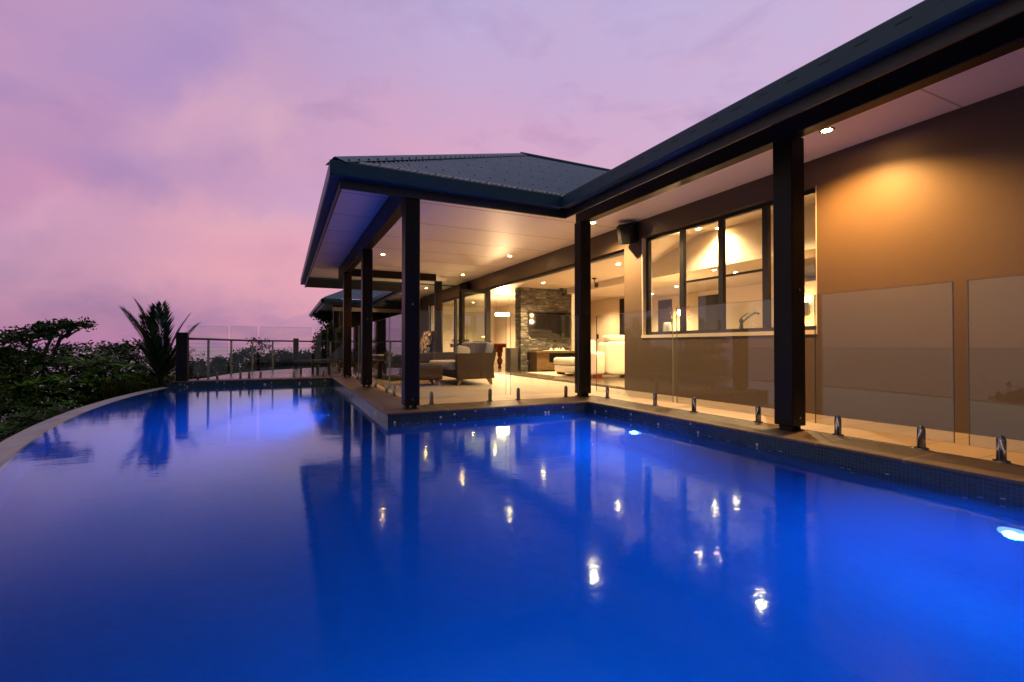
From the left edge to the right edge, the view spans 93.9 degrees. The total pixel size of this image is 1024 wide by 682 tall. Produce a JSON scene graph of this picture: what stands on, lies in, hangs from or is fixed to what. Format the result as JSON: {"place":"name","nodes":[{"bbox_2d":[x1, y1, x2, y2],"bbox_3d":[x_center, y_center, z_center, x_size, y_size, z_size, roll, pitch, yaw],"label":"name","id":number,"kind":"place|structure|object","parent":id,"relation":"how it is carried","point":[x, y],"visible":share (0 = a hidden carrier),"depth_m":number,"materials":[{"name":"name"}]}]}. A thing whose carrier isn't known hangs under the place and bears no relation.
{"place":"outdoors","nodes":[
{"label":"outdoors","id":0,"kind":"place"},
{"bbox_2d":[2,347,328,421],"bbox_3d":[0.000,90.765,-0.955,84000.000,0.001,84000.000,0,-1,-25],"label":"sea","id":1,"kind":"structure","parent":0,"point":[215,352],"depth_m":7934.41,"materials":[{"name":"liquid"}]},
{"bbox_2d":[190,365,382,379],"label":"timber deck","id":2,"kind":"structure","parent":0,"point":[306,372],"depth_m":13.03,"materials":[{"name":"wood"}]},
{"bbox_2d":[175,332,401,380],"bbox_3d":[-6.545,0.604,16.082,1.842,1.470,11.311,0,-1,16],"label":"cable railing","id":3,"kind":"object","parent":2,"relation":"on","point":[182,353],"visible":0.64,"depth_m":11.45,"materials":[{"name":"metal"}]},
{"bbox_2d":[293,344,342,375],"bbox_3d":[-5.013,0.460,13.329,0.790,0.901,1.950,0,-1,29],"label":"sun lounger","id":4,"kind":"object","parent":2,"relation":"on","point":[336,356],"visible":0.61,"depth_m":13.01,"materials":[{"name":"black metal"}]},
{"bbox_2d":[325,342,383,370],"bbox_3d":[-4.987,0.479,15.203,0.790,0.901,1.950,0,-1,29],"label":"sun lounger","id":5,"kind":"object","parent":2,"relation":"on","point":[374,344],"visible":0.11,"depth_m":15.58,"materials":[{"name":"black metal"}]},
{"bbox_2d":[372,343,401,367],"bbox_3d":[-4.502,0.501,17.221,0.790,0.901,1.950,0,-1,35],"label":"sun lounger","id":6,"kind":"object","parent":2,"relation":"on","point":[396,347],"visible":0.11,"depth_m":17.54,"materials":[{"name":"black metal"}]},
{"bbox_2d":[0,0,923,347],"label":"sky","id":7,"kind":"structure","parent":0,"point":[177,152],"materials":[{"name":"purple"}]},
{"bbox_2d":[352,369,645,405],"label":"verandah paving","id":8,"kind":"structure","parent":0,"point":[447,390],"depth_m":8.51,"materials":[{"name":"beige tile"}]},
{"bbox_2d":[372,359,388,378],"bbox_3d":[-3.031,0.689,12.285,1.100,0.420,1.800,0,-1,-25],"label":"coffee table","id":9,"kind":"object","parent":8,"relation":"on","point":[379,367],"visible":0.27,"depth_m":11.31,"materials":[{"name":"wood"}]},
{"bbox_2d":[383,331,436,379],"bbox_3d":[-2.406,0.325,11.257,1.102,1.128,0.840,0,-1,-25],"label":"wicker chair","id":10,"kind":"object","parent":8,"relation":"on","point":[427,343],"visible":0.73,"depth_m":11.04,"materials":[{"name":"wicker"}]},
{"bbox_2d":[420,363,442,384],"bbox_3d":[-1.783,0.660,9.501,0.640,0.420,0.680,0,-1,-25],"label":"wicker footstool","id":11,"kind":"object","parent":8,"relation":"on","point":[430,372],"visible":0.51,"depth_m":9.25,"materials":[{"name":"brown wicker"}]},
{"bbox_2d":[429,342,496,385],"bbox_3d":[-1.100,0.450,10.233,1.020,0.856,1.770,0,-1,-25],"label":"wicker sofa","id":12,"kind":"object","parent":8,"relation":"on","point":[477,361],"visible":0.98,"depth_m":9.53,"materials":[{"name":"wicker"}]},
{"bbox_2d":[454,345,469,355],"bbox_3d":[-0.990,0.271,9.562,0.361,0.365,0.196,1,-1,-41],"label":"pillow","id":13,"kind":"object","parent":12,"relation":"on","point":[460,349],"visible":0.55,"depth_m":9.50,"materials":[{"name":"fabric"}]},
{"bbox_2d":[428,311,505,404],"bbox_3d":[-0.647,0.222,6.524,1.251,1.233,0.090,0,-1,-25],"label":"glass fence panel","id":14,"kind":"object","parent":8,"relation":"on","point":[431,398],"visible":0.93,"depth_m":6.51,"materials":[{"name":"glass"}]},
{"bbox_2d":[510,314,578,399],"bbox_3d":[0.495,0.228,7.068,1.151,1.233,0.090,0,-1,-25],"label":"glass fence panel","id":15,"kind":"object","parent":8,"relation":"on","point":[565,392],"visible":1,"depth_m":6.85,"materials":[{"name":"glass"}]},
{"bbox_2d":[300,0,1023,440],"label":"house","id":16,"kind":"structure","parent":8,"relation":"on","point":[908,172],"depth_m":5.24,"materials":[{"name":"paint"}]},
{"bbox_2d":[452,319,468,342],"bbox_3d":[-2.327,-0.378,21.629,0.800,1.350,0.056,0,-1,-25],"label":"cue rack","id":17,"kind":"object","parent":16,"relation":"attached to","point":[457,333],"visible":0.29,"depth_m":21.55,"materials":[{"name":"brown wood"}]},
{"bbox_2d":[459,282,470,293],"bbox_3d":[-1.499,-1.720,15.473,0.334,0.384,0.342,0,-1,33],"label":"wall speaker","id":18,"kind":"object","parent":16,"relation":"attached to","point":[465,285],"depth_m":15.36,"materials":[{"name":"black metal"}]},
{"bbox_2d":[459,289,485,345],"bbox_3d":[-1.132,-0.306,14.121,0.900,2.410,0.102,0,-1,-25],"label":"door","id":19,"kind":"structure","parent":16,"relation":"in","point":[460,290],"depth_m":13.96,"materials":[{"name":"metal"}]},
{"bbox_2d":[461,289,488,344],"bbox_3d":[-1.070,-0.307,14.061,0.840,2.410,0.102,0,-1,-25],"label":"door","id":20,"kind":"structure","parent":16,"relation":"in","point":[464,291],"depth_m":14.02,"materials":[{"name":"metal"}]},
{"bbox_2d":[450,343,506,367],"bbox_3d":[-1.259,0.520,17.285,1.300,0.864,2.300,0,-1,-25],"label":"billiard table","id":21,"kind":"object","parent":16,"relation":"on","point":[499,350],"visible":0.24,"depth_m":16.55,"materials":[{"name":"brown wood"}]},
{"bbox_2d":[495,297,509,315],"bbox_3d":[-0.333,-1.245,17.135,0.554,0.710,0.160,0,-1,-25],"label":"table pendant","id":22,"kind":"object","parent":16,"relation":"hanging from","point":[499,314],"visible":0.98,"depth_m":17.05,"materials":[{"name":"metal"}]},
{"bbox_2d":[527,311,570,338],"bbox_3d":[1.160,-0.490,14.895,1.490,0.846,0.144,0,-1,-20],"label":"television","id":23,"kind":"object","parent":16,"relation":"attached to","point":[548,325],"visible":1,"depth_m":14.84,"materials":[{"name":"black plastic"}]},
{"bbox_2d":[528,351,574,371],"bbox_3d":[1.520,0.615,14.753,2.060,0.620,0.560,0,-1,-25],"label":"tv cabinet","id":24,"kind":"object","parent":16,"relation":"on","point":[539,361],"visible":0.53,"depth_m":14.31,"materials":[{"name":"brown wood"}]},
{"bbox_2d":[543,347,569,350],"bbox_3d":[1.371,0.251,14.675,0.840,0.105,0.200,0,-1,-25],"label":"shell tray","id":25,"kind":"object","parent":24,"relation":"on","point":[557,349],"visible":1,"depth_m":14.62,"materials":[{"name":"white ceramic"}]},
{"bbox_2d":[526,371,603,375],"bbox_3d":[2.072,0.906,13.661,2.900,0.014,1.700,0,-1,-25],"label":"rug","id":26,"kind":"object","parent":16,"relation":"on","point":[553,373],"visible":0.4,"depth_m":13.16,"materials":[{"name":"fabric"}]},
{"bbox_2d":[554,335,624,378],"bbox_3d":[2.647,0.383,12.634,2.550,1.040,2.020,0,-1,-25],"label":"leather sofa","id":27,"kind":"object","parent":16,"relation":"on","point":[610,357],"visible":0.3,"depth_m":11.46,"materials":[{"name":"white leather"}]},
{"bbox_2d":[619,299,623,334],"bbox_3d":[4.147,-0.298,17.305,0.029,2.500,0.770,0,-1,-25],"label":"interior door","id":28,"kind":"structure","parent":16,"relation":"in","point":[621,301],"depth_m":17.54,"materials":[{"name":"brown wood"}]},
{"bbox_2d":[617,222,637,244],"bbox_3d":[1.976,-1.836,8.179,0.334,0.384,0.342,0,-1,33],"label":"wall speaker","id":29,"kind":"object","parent":16,"relation":"attached to","point":[627,233],"depth_m":8.07,"materials":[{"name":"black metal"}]},
{"bbox_2d":[658,299,671,331],"bbox_3d":[4.979,-0.201,15.557,0.029,2.270,0.600,0,-1,-25],"label":"interior door","id":30,"kind":"structure","parent":16,"relation":"in","point":[663,315],"depth_m":15.57,"materials":[{"name":"grey wood"}]},
{"bbox_2d":[669,277,688,319],"bbox_3d":[3.906,-1.064,11.120,0.438,1.198,0.456,0,-1,-25],"label":"pendant lamp","id":31,"kind":"object","parent":16,"relation":"hanging from","point":[678,311],"visible":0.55,"depth_m":11.12,"materials":[{"name":"white metal"}]},
{"bbox_2d":[698,294,717,329],"bbox_3d":[5.753,-0.208,13.932,0.029,2.250,0.800,0,-1,-25],"label":"interior door","id":32,"kind":"structure","parent":16,"relation":"in","point":[707,315],"depth_m":13.95,"materials":[{"name":"grey wood"}]},
{"bbox_2d":[641,188,816,337],"bbox_3d":[2.884,-0.911,6.781,0.157,1.694,2.945,0,-1,-25],"label":"window","id":33,"kind":"structure","parent":16,"relation":"in","point":[767,329],"depth_m":6.72,"materials":[{"name":"metal"}]},
{"bbox_2d":[805,301,808,315],"bbox_3d":[5.336,-0.591,8.697,0.050,0.265,0.120,0,-1,-25],"label":"wall sconce","id":34,"kind":"object","parent":16,"relation":"attached to","point":[806,308],"depth_m":8.65,"materials":[{"name":"metal"}]},
{"bbox_2d":[819,127,834,133],"bbox_3d":[3.104,-2.076,4.713,0.136,0.008,0.136,0,-1,-25],"label":"downlight","id":35,"kind":"object","parent":16,"relation":"attached to","point":[826,130],"visible":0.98,"depth_m":4.71,"materials":[{"name":"metal"}]},
{"bbox_3d":[3.646,0.387,6.386,0.720,0.900,4.200,0,-1,-25],"label":"kitchen bench","id":36,"kind":"object","parent":16,"relation":"on","visible":0},
{"bbox_2d":[661,322,671,331],"bbox_3d":[2.589,-0.180,8.031,0.194,0.270,0.159,0,-1,31],"label":"kettle","id":37,"kind":"object","parent":36,"relation":"on","point":[666,326],"visible":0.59,"depth_m":7.97,"materials":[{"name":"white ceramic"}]},
{"bbox_2d":[739,311,759,328],"bbox_3d":[3.292,-0.234,6.647,0.059,0.348,0.338,0,-1,-17],"label":"kitchen tap","id":38,"kind":"object","parent":36,"relation":"on","point":[741,321],"visible":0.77,"depth_m":6.73,"materials":[{"name":"metal"}]},
{"bbox_2d":[0,383,1023,681],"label":"pool water","id":39,"kind":"structure","parent":0,"point":[294,533],"depth_m":2.05,"materials":[{"name":"blue liquid"}]},
{"bbox_2d":[596,393,1023,465],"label":"verandah paving","id":40,"kind":"structure","parent":0,"point":[978,447],"depth_m":4.38,"materials":[{"name":"beige tile"}]},
{"bbox_2d":[596,309,673,405],"bbox_3d":[1.641,0.223,6.620,0.090,1.233,1.601,0,-1,-25],"label":"glass fence panel","id":41,"kind":"object","parent":40,"relation":"on","point":[654,396],"visible":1,"depth_m":6.19,"materials":[{"name":"glass"}]},
{"bbox_2d":[676,299,770,422],"bbox_3d":[2.295,0.209,5.248,0.090,1.233,1.311,0,-1,-25],"label":"glass fence panel","id":42,"kind":"object","parent":40,"relation":"on","point":[758,414],"visible":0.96,"depth_m":5.57,"materials":[{"name":"glass"}]},
{"bbox_2d":[814,281,954,449],"bbox_3d":[2.951,0.194,3.872,0.090,1.233,0.991,0,-1,-25],"label":"glass fence panel","id":43,"kind":"object","parent":40,"relation":"on","point":[921,437],"visible":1,"depth_m":3.59,"materials":[{"name":"glass"}]},
{"bbox_2d":[967,275,1020,462],"bbox_3d":[3.469,0.183,2.785,0.090,1.233,1.254,0,-1,-25],"label":"glass fence panel","id":44,"kind":"object","parent":40,"relation":"on","point":[1001,448],"visible":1,"depth_m":3.20,"materials":[{"name":"glass"}]},
{"bbox_2d":[805,280,815,325],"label":"fridge column","id":45,"kind":"structure","parent":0,"point":[810,289],"depth_m":8.66,"materials":[{"name":"beige paint"}]},
{"bbox_3d":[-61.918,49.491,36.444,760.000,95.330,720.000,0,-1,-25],"label":"hillside","id":46,"kind":"structure","parent":0,"visible":0},
{"bbox_2d":[0,431,15,441],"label":"shrub","id":47,"kind":"object","parent":46,"relation":"on","point":[5,433],"visible":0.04,"depth_m":6.50,"materials":[{"name":"green plant"}]},
{"bbox_2d":[0,402,79,441],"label":"shrub","id":48,"kind":"object","parent":46,"relation":"on","point":[6,426],"visible":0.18,"depth_m":8.06,"materials":[{"name":"green plant"}]},
{"bbox_2d":[0,316,98,434],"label":"shade tree","id":49,"kind":"object","parent":46,"relation":"on","point":[43,331],"visible":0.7,"depth_m":9.43,"materials":[{"name":"green plant"}]},
{"bbox_2d":[0,349,151,430],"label":"umbrella tree","id":50,"kind":"object","parent":46,"relation":"on","point":[94,368],"visible":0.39,"depth_m":9.72,"materials":[{"name":"green plant"}]},
{"bbox_2d":[0,387,167,467],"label":"infinity edge","id":51,"kind":"object","parent":46,"relation":"on","point":[11,446],"visible":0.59,"depth_m":5.18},
{"bbox_2d":[76,372,157,402],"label":"tufted grass","id":52,"kind":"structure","parent":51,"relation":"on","point":[124,389],"depth_m":9.59,"materials":[{"name":"green plant"}]},
{"bbox_2d":[3,338,175,429],"bbox_3d":[-11.229,1.796,12.569,4.277,3.757,2.589,0,-1,-25],"label":"shade tree","id":53,"kind":"object","parent":46,"relation":"on","point":[118,349],"visible":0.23,"depth_m":12.61,"materials":[{"name":"green plant"}]},
{"bbox_2d":[126,356,175,387],"bbox_3d":[-8.768,1.684,11.963,1.842,2.633,1.600,0,-1,-25],"label":"shrub","id":54,"kind":"object","parent":46,"relation":"on","point":[141,361],"visible":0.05,"depth_m":11.76,"materials":[{"name":"green plant"}]},
{"bbox_2d":[119,298,200,385],"bbox_3d":[-7.894,0.842,10.758,1.514,3.688,1.034,0,-1,-38],"label":"palm","id":55,"kind":"object","parent":46,"relation":"on","point":[155,352],"visible":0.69,"depth_m":10.60,"materials":[{"name":"green plant"}]},
{"bbox_2d":[120,348,215,379],"bbox_3d":[-10.254,1.593,14.492,2.964,2.893,1.826,0,-1,-25],"label":"shade tree","id":56,"kind":"object","parent":46,"relation":"on","point":[193,367],"visible":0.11,"depth_m":14.73,"materials":[{"name":"green plant"}]},
{"bbox_2d":[189,357,233,378],"bbox_3d":[-13.924,3.052,21.066,2.948,4.830,2.227,0,-1,-25],"label":"leafy tree","id":57,"kind":"object","parent":46,"relation":"on","point":[202,363],"visible":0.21,"depth_m":21.08,"materials":[{"name":"green plant"}]},
{"bbox_2d":[210,355,227,367],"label":"leafy tree","id":58,"kind":"object","parent":46,"relation":"on","point":[219,359],"visible":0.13,"depth_m":23.86,"materials":[{"name":"green plant"}]},
{"bbox_2d":[220,346,275,373],"bbox_3d":[-13.162,3.239,23.614,3.548,5.941,2.555,0,-1,-25],"label":"leafy tree","id":59,"kind":"object","parent":46,"relation":"on","point":[240,357],"visible":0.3,"depth_m":23.23,"materials":[{"name":"green plant"}]},
{"bbox_2d":[246,337,275,370],"bbox_3d":[-12.100,2.727,22.972,1.424,5.858,0.842,0,-1,-25],"label":"slender tree","id":60,"kind":"object","parent":46,"relation":"on","point":[269,346],"visible":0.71,"depth_m":23.01,"materials":[{"name":"green plant"}]},
{"bbox_2d":[265,348,301,369],"bbox_3d":[-12.265,3.514,25.142,3.204,6.300,2.369,0,-1,-25],"label":"leafy tree","id":61,"kind":"object","parent":46,"relation":"on","point":[282,362],"visible":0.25,"depth_m":24.97,"materials":[{"name":"green plant"}]},
{"bbox_2d":[299,349,314,365],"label":"leafy tree","id":62,"kind":"object","parent":46,"relation":"on","point":[300,352],"visible":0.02,"depth_m":26.55,"materials":[{"name":"green plant"}]},
{"bbox_2d":[299,322,342,367],"bbox_3d":[-8.895,1.790,22.962,2.963,5.538,2.052,0,-1,-25],"label":"leafy tree","id":63,"kind":"object","parent":46,"relation":"on","point":[319,351],"visible":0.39,"depth_m":22.57,"materials":[{"name":"green plant"}]},
{"bbox_2d":[312,311,332,325],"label":"leafy tree","id":64,"kind":"object","parent":46,"relation":"on","point":[324,316],"visible":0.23,"depth_m":26.81,"materials":[{"name":"green plant"}]},
{"bbox_2d":[309,289,401,366],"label":"pavilion","id":65,"kind":"structure","parent":46,"relation":"on","point":[383,310],"depth_m":23.19,"materials":[{"name":"metal"}]},
{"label":"footing","id":66,"kind":"structure","parent":46,"relation":"on","visible":0},
{"bbox_2d":[131,358,197,390],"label":"tufted grass","id":67,"kind":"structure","parent":66,"relation":"on","point":[154,385],"depth_m":10.50,"materials":[{"name":"green plant"}]},
{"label":"pool basin","id":68,"kind":"structure","parent":0,"visible":0},
{"bbox_2d":[166,379,1023,502],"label":"pool waterline","id":69,"kind":"object","parent":68,"relation":"attached to","point":[1004,490],"visible":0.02,"depth_m":4.45,"materials":[{"name":"tile"}]},
{"bbox_2d":[171,376,331,382],"bbox_3d":[-6.007,0.904,11.277,3.262,0.031,0.515,0,-1,-25],"label":"coping","id":70,"kind":"object","parent":69,"relation":"on","point":[256,379],"visible":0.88,"depth_m":11.05,"materials":[{"name":"grey stone"}]},
{"bbox_2d":[194,328,227,379],"bbox_3d":[-7.014,0.270,11.023,0.786,1.233,0.090,0,-1,-25],"label":"glass fence panel","id":71,"kind":"object","parent":70,"relation":"on","point":[217,376],"visible":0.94,"depth_m":11.10,"materials":[{"name":"glass"}]},
{"bbox_2d":[235,326,256,378],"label":"glass fence panel","id":72,"kind":"object","parent":70,"relation":"on","point":[240,374],"visible":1,"depth_m":11.35,"materials":[{"name":"glass"}]},
{"bbox_2d":[259,327,311,377],"bbox_3d":[-5.548,0.277,11.721,1.178,1.233,0.090,0,-1,-25],"label":"glass fence panel","id":73,"kind":"object","parent":70,"relation":"on","point":[260,374],"visible":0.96,"depth_m":11.77,"materials":[{"name":"glass"}]},
{"bbox_2d":[322,369,342,376],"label":"glass fence panel","id":74,"kind":"object","parent":70,"relation":"on","point":[323,373],"visible":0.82,"depth_m":12.09,"materials":[{"name":"glass"}]},
{"bbox_2d":[332,376,431,415],"bbox_3d":[-2.766,0.879,8.895,0.535,0.031,7.305,0,-1,-25],"label":"coping","id":75,"kind":"object","parent":69,"relation":"on","point":[387,404],"visible":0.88,"depth_m":7.02,"materials":[{"name":"grey stone"}]},
{"bbox_2d":[350,326,358,379],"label":"glass fence panel","id":76,"kind":"object","parent":75,"relation":"on","point":[355,354],"visible":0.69,"depth_m":11.32,"materials":[{"name":"glass"}]},
{"bbox_2d":[358,325,360,380],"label":"glass fence panel","id":77,"kind":"object","parent":75,"relation":"on","point":[359,353],"visible":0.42,"depth_m":10.62,"materials":[{"name":"glass"}]},
{"bbox_2d":[373,317,389,392],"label":"glass fence panel","id":78,"kind":"object","parent":75,"relation":"on","point":[386,386],"visible":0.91,"depth_m":7.86,"materials":[{"name":"glass"}]},
{"bbox_2d":[389,314,400,396],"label":"glass fence panel","id":79,"kind":"object","parent":75,"relation":"on","point":[394,390],"visible":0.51,"depth_m":7.47,"materials":[{"name":"glass"}]},
{"bbox_2d":[421,396,613,412],"bbox_3d":[0.147,0.854,6.544,2.697,0.031,0.555,0,-1,-25],"label":"coping","id":80,"kind":"object","parent":69,"relation":"on","point":[439,408],"visible":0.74,"depth_m":6.39,"materials":[{"name":"beige stone"}]},
{"bbox_2d":[587,400,1023,485],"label":"coping","id":81,"kind":"object","parent":69,"relation":"on","point":[990,470],"visible":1,"depth_m":3.70,"materials":[{"name":"beige stone"}]},
{"bbox_2d":[424,395,911,446],"bbox_3d":[0.956,0.823,4.983,2.700,0.006,4.190,0,-1,-25],"label":"drain strip","id":82,"kind":"object","parent":81,"relation":"on","point":[704,413],"visible":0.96,"depth_m":5.29,"materials":[{"name":"metal"}]}
]}

